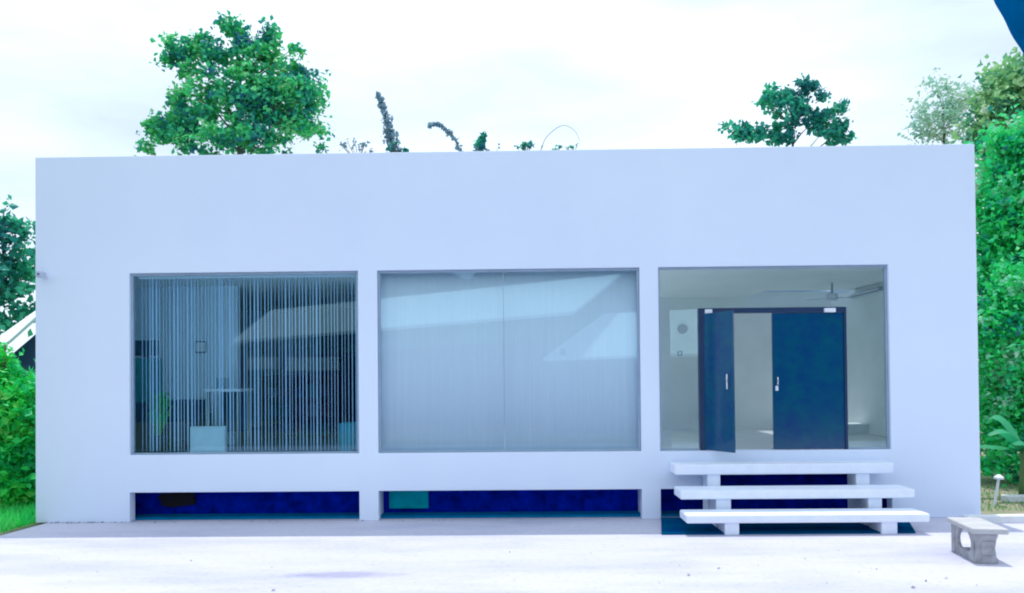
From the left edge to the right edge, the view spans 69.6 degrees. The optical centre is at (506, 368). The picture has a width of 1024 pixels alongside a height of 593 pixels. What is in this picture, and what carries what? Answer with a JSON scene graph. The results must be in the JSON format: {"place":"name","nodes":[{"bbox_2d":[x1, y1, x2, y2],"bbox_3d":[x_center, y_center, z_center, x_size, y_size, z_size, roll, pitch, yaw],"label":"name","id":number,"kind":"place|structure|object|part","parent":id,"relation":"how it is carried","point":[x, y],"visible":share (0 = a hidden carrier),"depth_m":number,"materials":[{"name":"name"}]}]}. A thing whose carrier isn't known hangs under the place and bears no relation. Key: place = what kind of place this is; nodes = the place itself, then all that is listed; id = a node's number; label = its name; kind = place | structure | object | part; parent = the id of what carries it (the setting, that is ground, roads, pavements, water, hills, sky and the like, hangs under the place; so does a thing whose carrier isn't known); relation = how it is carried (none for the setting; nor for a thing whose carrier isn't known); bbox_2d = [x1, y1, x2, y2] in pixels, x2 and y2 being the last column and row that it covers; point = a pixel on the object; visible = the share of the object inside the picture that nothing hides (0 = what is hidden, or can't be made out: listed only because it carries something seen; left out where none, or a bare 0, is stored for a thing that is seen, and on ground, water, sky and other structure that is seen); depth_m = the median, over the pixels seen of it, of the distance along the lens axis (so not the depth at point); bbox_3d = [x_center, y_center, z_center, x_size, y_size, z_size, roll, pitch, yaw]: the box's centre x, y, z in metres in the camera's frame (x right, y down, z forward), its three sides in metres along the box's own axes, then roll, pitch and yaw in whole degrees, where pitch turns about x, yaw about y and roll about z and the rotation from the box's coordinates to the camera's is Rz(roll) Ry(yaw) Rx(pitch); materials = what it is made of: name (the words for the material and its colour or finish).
{"place":"outdoors","nodes":[
{"label":"outdoors","id":0,"kind":"place"},
{"bbox_2d":[0,310,35,375],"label":"shed","id":1,"kind":"structure","parent":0,"point":[28,356],"depth_m":15.57,"materials":[{"name":"white metal"}]},
{"bbox_2d":[0,499,35,532],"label":"grass","id":2,"kind":"structure","parent":0,"point":[20,515],"depth_m":10.90,"materials":[{"name":"green plant"}]},
{"bbox_2d":[0,389,986,534],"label":"ground","id":3,"kind":"structure","parent":0,"point":[22,527],"depth_m":10.61,"materials":[{"name":"green plant"}]},
{"bbox_2d":[0,342,35,508],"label":"bush","id":4,"kind":"object","parent":3,"relation":"on","point":[17,439],"visible":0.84,"depth_m":11.74,"materials":[{"name":"green plant"}]},
{"bbox_2d":[0,194,35,336],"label":"teal tree","id":5,"kind":"object","parent":3,"relation":"on","point":[14,269],"visible":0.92,"depth_m":17.76,"materials":[{"name":"green plant"}]},
{"bbox_2d":[15,359,35,408],"bbox_3d":[-9.624,1.056,13.993,2.249,2.988,1.428,-1,-1,1],"label":"leafy bush","id":6,"kind":"object","parent":3,"relation":"on","point":[24,376],"depth_m":14.05,"materials":[{"name":"green plant"}]},
{"bbox_2d":[133,10,334,155],"bbox_3d":[-7.130,-3.386,19.371,5.189,11.966,2.846,0,-1,-13],"label":"broadleaf tree","id":7,"kind":"object","parent":3,"relation":"on","point":[257,98],"visible":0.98,"depth_m":19.12,"materials":[{"name":"green plant"}]},
{"bbox_2d":[339,138,373,152],"bbox_3d":[-3.987,-1.909,19.816,0.964,8.558,0.585,0,-1,-19],"label":"shrub top","id":8,"kind":"object","parent":3,"relation":"on","point":[362,144],"visible":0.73,"depth_m":19.82,"materials":[{"name":"green plant"}]},
{"bbox_2d":[375,91,403,151],"bbox_3d":[-3.104,-2.567,19.749,0.807,9.857,0.508,-1,-1,1],"label":"bamboo","id":9,"kind":"object","parent":3,"relation":"on","point":[390,135],"visible":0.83,"depth_m":19.80,"materials":[{"name":"green plant"}]},
{"bbox_2d":[385,140,408,151],"bbox_3d":[-2.892,-1.845,19.789,0.451,8.409,0.782,-1,-1,36],"label":"shrub top","id":10,"kind":"object","parent":3,"relation":"on","point":[390,148],"visible":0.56,"depth_m":19.66,"materials":[{"name":"green plant"}]},
{"bbox_2d":[427,121,462,150],"bbox_3d":[-1.380,-2.166,19.759,1.416,9.023,0.315,-1,-1,1],"label":"bamboo","id":11,"kind":"object","parent":3,"relation":"on","point":[445,129],"visible":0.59,"depth_m":19.79,"materials":[{"name":"green plant"}]},
{"bbox_2d":[472,130,489,150],"bbox_3d":[-0.661,-2.030,19.763,0.465,8.737,0.468,0,-1,-25],"label":"bamboo","id":12,"kind":"object","parent":3,"relation":"on","point":[480,142],"visible":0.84,"depth_m":19.71,"materials":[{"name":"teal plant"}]},
{"bbox_2d":[473,143,499,150],"bbox_3d":[-0.574,-1.833,19.649,0.584,8.338,0.942,0,-1,-38],"label":"shrub top","id":13,"kind":"object","parent":3,"relation":"on","point":[475,148],"visible":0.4,"depth_m":19.59,"materials":[{"name":"green plant"}]},
{"bbox_2d":[513,140,533,149],"bbox_3d":[0.593,-1.921,19.664,0.500,8.494,0.635,-1,-1,27],"label":"shrub top","id":14,"kind":"object","parent":3,"relation":"on","point":[529,145],"visible":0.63,"depth_m":19.66,"materials":[{"name":"green plant"}]},
{"bbox_2d":[552,144,562,149],"bbox_3d":[1.469,-2.009,20.834,0.359,8.684,0.558,-1,-1,1],"label":"shrub top","id":15,"kind":"object","parent":3,"relation":"on","point":[559,147],"visible":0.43,"depth_m":20.73,"materials":[{"name":"green plant"}]},
{"bbox_2d":[541,125,580,149],"bbox_3d":[1.410,-2.269,20.704,1.458,9.200,0.093,-1,-1,4],"label":"bamboo","id":16,"kind":"object","parent":3,"relation":"on","point":[553,130],"visible":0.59,"depth_m":20.76,"materials":[{"name":"green plant"}]},
{"bbox_2d":[565,143,578,149],"bbox_3d":[1.831,-1.999,20.784,0.351,8.655,0.579,0,-1,-21],"label":"shrub top","id":17,"kind":"object","parent":3,"relation":"on","point":[572,146],"visible":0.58,"depth_m":20.70,"materials":[{"name":"green plant"}]},
{"bbox_2d":[897,68,982,144],"bbox_3d":[15.212,-3.985,25.520,2.972,12.901,1.995,-1,-1,1],"label":"feathery tree","id":18,"kind":"object","parent":3,"relation":"on","point":[955,106],"visible":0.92,"depth_m":25.39,"materials":[{"name":"green plant"}]},
{"bbox_2d":[950,47,1023,186],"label":"olive tree","id":19,"kind":"object","parent":3,"relation":"on","point":[1005,84],"visible":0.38,"depth_m":19.31,"materials":[{"name":"green plant"}]},
{"bbox_2d":[962,514,1023,522],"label":"kerb","id":20,"kind":"structure","parent":3,"relation":"on","point":[1005,518],"depth_m":10.11,"materials":[{"name":"paint"}]},
{"bbox_2d":[977,234,1023,486],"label":"leafy bush","id":21,"kind":"object","parent":3,"relation":"on","point":[1001,361],"visible":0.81,"depth_m":13.77,"materials":[{"name":"green plant"}]},
{"bbox_2d":[1001,494,1023,501],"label":"kerb","id":22,"kind":"structure","parent":3,"relation":"on","point":[1013,497],"depth_m":11.88,"materials":[{"name":"paint"}]},
{"bbox_2d":[0,0,1022,359],"label":"sky","id":23,"kind":"structure","parent":0,"point":[78,79],"materials":[{"name":"white"}]},
{"bbox_2d":[0,517,1023,592],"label":"concrete yard","id":24,"kind":"structure","parent":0,"point":[586,555],"depth_m":8.37,"materials":[{"name":"white concrete"}]},
{"bbox_2d":[4,518,976,590],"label":"fallen leaves","id":25,"kind":"object","parent":24,"relation":"on","point":[415,555],"visible":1,"depth_m":8.53,"materials":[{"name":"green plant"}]},
{"bbox_2d":[35,144,980,522],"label":"white building","id":26,"kind":"structure","parent":24,"relation":"on","point":[735,258],"depth_m":10.75,"materials":[{"name":"paint"}]},
{"bbox_2d":[35,271,47,277],"bbox_3d":[-6.774,-1.382,10.750,0.100,0.100,0.162,-1,-1,1],"label":"security camera","id":27,"kind":"object","parent":26,"relation":"attached to","point":[40,274],"visible":1,"depth_m":10.70,"materials":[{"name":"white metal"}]},
{"bbox_2d":[135,358,161,448],"bbox_3d":[-5.917,0.605,12.211,0.222,1.567,0.462,-1,-1,1],"label":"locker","id":28,"kind":"object","parent":26,"relation":"on","point":[138,388],"visible":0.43,"depth_m":11.98,"materials":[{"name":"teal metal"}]},
{"bbox_3d":[-5.924,0.181,11.991,0.192,0.685,0.012,-1,-1,1],"label":"door","id":29,"kind":"part","parent":28,"relation":"part of","materials":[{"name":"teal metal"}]},
{"bbox_3d":[-5.917,0.955,11.981,0.192,0.800,0.012,-1,-1,1],"label":"door","id":30,"kind":"part","parent":28,"relation":"part of","materials":[{"name":"black metal"}]},
{"bbox_2d":[135,340,158,357],"bbox_3d":[-5.888,-0.328,12.063,0.400,0.280,0.080,-1,-1,1],"label":"monitor","id":31,"kind":"object","parent":28,"relation":"on","point":[138,347],"visible":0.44,"depth_m":12.03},
{"bbox_2d":[143,391,173,451],"bbox_3d":[-5.400,0.819,11.551,0.485,0.940,0.453,-1,-1,1],"label":"potted plant","id":32,"kind":"object","parent":26,"relation":"on","point":[162,421],"visible":0.79,"depth_m":11.48,"materials":[{"name":"green plant"}]},
{"bbox_2d":[151,399,211,444],"bbox_3d":[-5.464,0.909,12.325,0.884,0.780,0.610,-1,-1,1],"label":"sofa","id":33,"kind":"object","parent":26,"relation":"on","point":[166,430],"visible":0.34,"depth_m":12.43,"materials":[{"name":"fabric"}]},
{"bbox_2d":[195,341,206,352],"bbox_3d":[-5.249,-0.377,12.674,0.200,0.200,0.028,-1,-1,1],"label":"picture frame","id":34,"kind":"object","parent":26,"relation":"attached to","point":[202,348],"visible":0.8,"depth_m":12.66,"materials":[{"name":"paint"}]},
{"bbox_2d":[190,426,226,451],"bbox_3d":[-4.404,1.057,10.912,0.523,0.419,0.078,-1,-1,1],"label":"storage cabinet","id":35,"kind":"object","parent":26,"relation":"on","point":[208,438],"visible":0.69,"depth_m":10.87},
{"bbox_3d":[-4.405,1.062,10.877,0.503,0.369,0.008,-1,-1,1],"label":"door","id":36,"kind":"part","parent":35,"relation":"part of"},
{"bbox_2d":[204,388,252,448],"bbox_3d":[-4.532,0.805,12.066,0.576,0.964,0.600,-1,-1,1],"label":"desk","id":37,"kind":"object","parent":26,"relation":"on","point":[226,412],"visible":0.76,"depth_m":12.27,"materials":[{"name":"white metal"}]},
{"bbox_2d":[211,378,228,388],"bbox_3d":[-4.660,0.234,12.032,0.240,0.180,0.212,-1,-1,1],"label":"laptop","id":38,"kind":"object","parent":37,"relation":"on","point":[225,383],"visible":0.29,"depth_m":12.12,"materials":[{"name":"silver metal"}]},
{"bbox_2d":[131,271,358,454],"bbox_3d":[-3.832,-0.087,10.839,3.358,2.655,0.055,-1,-1,1],"label":"window","id":39,"kind":"structure","parent":26,"relation":"in","point":[133,276],"depth_m":10.83,"materials":[{"name":"grey metal"}]},
{"bbox_2d":[138,274,356,451],"bbox_3d":[-3.830,-0.095,10.986,3.286,2.623,0.060,-1,-1,1],"label":"vertical blind","id":40,"kind":"object","parent":26,"relation":"attached to","point":[229,277],"visible":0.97,"depth_m":10.99,"materials":[{"name":"grey fabric"}]},
{"bbox_2d":[262,375,341,437],"bbox_3d":[-3.922,0.717,14.158,1.446,1.182,0.400,-1,-1,1],"label":"shelving unit","id":41,"kind":"object","parent":26,"relation":"on","point":[336,401],"visible":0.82,"depth_m":14.24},
{"bbox_2d":[267,388,280,397],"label":"storage box","id":42,"kind":"object","parent":41,"relation":"on","point":[273,392],"visible":0.74,"depth_m":13.99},
{"bbox_2d":[267,404,281,416],"bbox_3d":[-4.428,0.792,14.125,0.190,0.229,0.296,-1,-1,1],"label":"storage box","id":43,"kind":"object","parent":41,"relation":"on","point":[273,410],"visible":0.69,"depth_m":13.99,"materials":[{"name":"blue"}]},
{"bbox_2d":[268,423,280,435],"bbox_3d":[-4.425,1.157,14.121,0.190,0.215,0.296,-1,-1,1],"label":"storage box","id":44,"kind":"object","parent":41,"relation":"on","point":[270,429],"visible":0.55,"depth_m":13.98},
{"bbox_2d":[280,406,293,416],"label":"storage box","id":45,"kind":"object","parent":41,"relation":"on","point":[287,411],"visible":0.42,"depth_m":13.98,"materials":[{"name":"blue"}]},
{"bbox_2d":[280,423,293,435],"bbox_3d":[-4.178,1.149,14.117,0.190,0.226,0.296,-1,-1,1],"label":"storage box","id":46,"kind":"object","parent":41,"relation":"on","point":[288,429],"visible":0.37,"depth_m":13.98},
{"bbox_2d":[280,387,294,397],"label":"storage box","id":47,"kind":"object","parent":41,"relation":"on","point":[287,392],"visible":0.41,"depth_m":13.99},
{"bbox_2d":[293,404,305,415],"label":"storage box","id":48,"kind":"object","parent":41,"relation":"on","point":[298,411],"visible":0.66,"depth_m":13.98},
{"bbox_2d":[293,388,305,397],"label":"storage box","id":49,"kind":"object","parent":41,"relation":"on","point":[297,392],"visible":0.67,"depth_m":13.98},
{"bbox_2d":[293,421,307,434],"bbox_3d":[-3.931,1.129,14.113,0.190,0.262,0.296,-1,-1,1],"label":"storage box","id":50,"kind":"object","parent":41,"relation":"on","point":[298,426],"visible":0.67,"depth_m":13.97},
{"bbox_2d":[307,384,319,396],"bbox_3d":[-3.690,0.415,14.118,0.190,0.251,0.296,-1,-1,1],"label":"storage box","id":51,"kind":"object","parent":41,"relation":"on","point":[308,390],"visible":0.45,"depth_m":13.98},
{"bbox_2d":[307,404,319,415],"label":"storage box","id":52,"kind":"object","parent":41,"relation":"on","point":[309,412],"visible":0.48,"depth_m":13.97,"materials":[{"name":"blue"}]},
{"bbox_2d":[308,423,319,434],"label":"storage box","id":53,"kind":"object","parent":41,"relation":"on","point":[310,428],"visible":0.68,"depth_m":13.97,"materials":[{"name":"blue"}]},
{"bbox_2d":[319,403,332,415],"bbox_3d":[-3.440,0.772,14.110,0.190,0.249,0.296,-1,-1,1],"label":"storage box","id":54,"kind":"object","parent":41,"relation":"on","point":[322,409],"visible":0.73,"depth_m":13.97,"materials":[{"name":"blue"}]},
{"bbox_2d":[319,385,332,396],"bbox_3d":[-3.443,0.419,14.114,0.190,0.239,0.296,-1,-1,1],"label":"storage box","id":55,"kind":"object","parent":41,"relation":"on","point":[322,390],"visible":0.73,"depth_m":13.97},
{"bbox_2d":[319,423,332,434],"bbox_3d":[-3.436,1.145,14.105,0.190,0.221,0.296,-1,-1,1],"label":"storage box","id":56,"kind":"object","parent":41,"relation":"on","point":[324,432],"visible":0.78,"depth_m":13.96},
{"bbox_2d":[339,422,355,450],"bbox_3d":[-2.462,1.079,11.523,0.202,0.481,0.412,-1,-1,1],"label":"storage cabinet","id":57,"kind":"object","parent":26,"relation":"on","point":[348,430],"visible":0.27,"depth_m":11.32,"materials":[{"name":"teal"}]},
{"bbox_3d":[-2.466,1.082,11.323,0.182,0.431,0.012,-1,-1,1],"label":"door","id":58,"kind":"part","parent":57,"relation":"part of","materials":[{"name":"teal"}]},
{"bbox_2d":[381,272,504,450],"bbox_3d":[-0.941,-0.113,10.890,1.814,2.623,0.018,-1,-1,1],"label":"fabric screen","id":59,"kind":"object","parent":26,"relation":"attached to","point":[442,363],"visible":0.92,"depth_m":10.89,"materials":[{"name":"white fabric"}]},
{"bbox_2d":[378,268,640,452],"bbox_3d":[0.039,-0.124,10.776,3.809,2.655,0.055,-1,-1,1],"label":"window","id":60,"kind":"structure","parent":26,"relation":"in","point":[604,269],"depth_m":10.76,"materials":[{"name":"grey metal"}]},
{"bbox_2d":[503,271,637,449],"bbox_3d":[0.952,-0.131,10.861,1.955,2.623,0.017,-1,-1,1],"label":"fabric screen","id":61,"kind":"object","parent":26,"relation":"attached to","point":[570,359],"visible":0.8,"depth_m":10.86,"materials":[{"name":"white fabric"}]},
{"bbox_2d":[677,324,687,333],"bbox_3d":[3.646,-0.832,15.232,0.200,0.200,0.045,-1,-1,1],"label":"wall clock","id":62,"kind":"object","parent":26,"relation":"attached to","point":[682,328],"depth_m":15.21,"materials":[{"name":"white plastic"}]},
{"bbox_2d":[703,311,735,452],"bbox_3d":[2.999,0.180,10.453,0.090,1.972,0.549,0,-1,-30],"label":"door","id":63,"kind":"structure","parent":26,"relation":"in","point":[719,374],"depth_m":10.43,"materials":[{"name":"blue wood"}]},
{"bbox_2d":[771,312,844,448],"bbox_3d":[4.379,0.169,10.664,1.021,1.972,0.100,-1,-1,1],"label":"door","id":64,"kind":"structure","parent":26,"relation":"in","point":[808,351],"depth_m":10.67,"materials":[{"name":"blue wood"}]},
{"bbox_2d":[807,283,859,300],"bbox_3d":[5.838,-1.363,13.001,0.810,0.316,0.875,-1,-1,1],"label":"ceiling fan","id":65,"kind":"object","parent":26,"relation":"hanging from","point":[831,296],"visible":1,"depth_m":12.99,"materials":[{"name":"white metal"}]},
{"bbox_2d":[848,423,868,433],"bbox_3d":[6.487,1.111,13.788,0.940,0.190,0.430,-1,-1,1],"label":"bench cabinet","id":66,"kind":"object","parent":26,"relation":"on","point":[858,428],"visible":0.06,"depth_m":13.58,"materials":[{"name":"white metal"}]},
{"bbox_2d":[847,286,882,296],"bbox_3d":[6.608,-1.413,13.613,0.092,0.060,1.300,-1,-1,1],"label":"tube light","id":67,"kind":"object","parent":26,"relation":"attached to","point":[866,291],"visible":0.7,"depth_m":13.49,"materials":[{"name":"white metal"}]},
{"bbox_2d":[661,460,929,534],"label":"entrance steps","id":68,"kind":"structure","parent":24,"relation":"on","point":[865,512],"depth_m":9.87,"materials":[{"name":"white concrete"}]},
{"bbox_2d":[947,517,1008,563],"bbox_3d":[5.262,1.913,8.245,0.360,0.385,0.680,-1,-1,10],"label":"concrete bench","id":69,"kind":"object","parent":24,"relation":"on","point":[983,534],"visible":1,"depth_m":8.00,"materials":[{"name":"grey concrete"}]},
{"bbox_2d":[980,452,1023,514],"bbox_3d":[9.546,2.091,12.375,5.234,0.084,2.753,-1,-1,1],"label":"grass","id":70,"kind":"structure","parent":0,"point":[984,490],"depth_m":12.13,"materials":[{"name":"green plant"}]},
{"bbox_2d":[718,73,858,146],"bbox_3d":[7.155,-2.534,18.614,3.526,9.969,1.236,-1,-1,1],"label":"broadleaf tree","id":71,"kind":"object","parent":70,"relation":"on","point":[815,120],"visible":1,"depth_m":18.55,"materials":[{"name":"green plant"}]},
{"bbox_2d":[965,98,1023,315],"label":"leafy tree","id":72,"kind":"object","parent":70,"relation":"on","point":[1001,203],"visible":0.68,"depth_m":15.29,"materials":[{"name":"green plant"}]},
{"bbox_2d":[993,474,1003,505],"bbox_3d":[7.719,1.898,11.556,0.150,0.490,0.140,-1,-1,40],"label":"garden lamp","id":73,"kind":"object","parent":70,"relation":"on","point":[998,477],"visible":0.98,"depth_m":11.54,"materials":[{"name":"white metal"}]},
{"bbox_2d":[980,415,1023,493],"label":"banana plant","id":74,"kind":"object","parent":70,"relation":"on","point":[1011,436],"visible":0.93,"depth_m":12.15,"materials":[{"name":"green plant"}]},
{"bbox_2d":[994,0,1023,54],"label":"umbrella","id":75,"kind":"object","parent":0,"point":[1012,12],"visible":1,"depth_m":4.47,"materials":[{"name":"blue fabric"}]}
]}

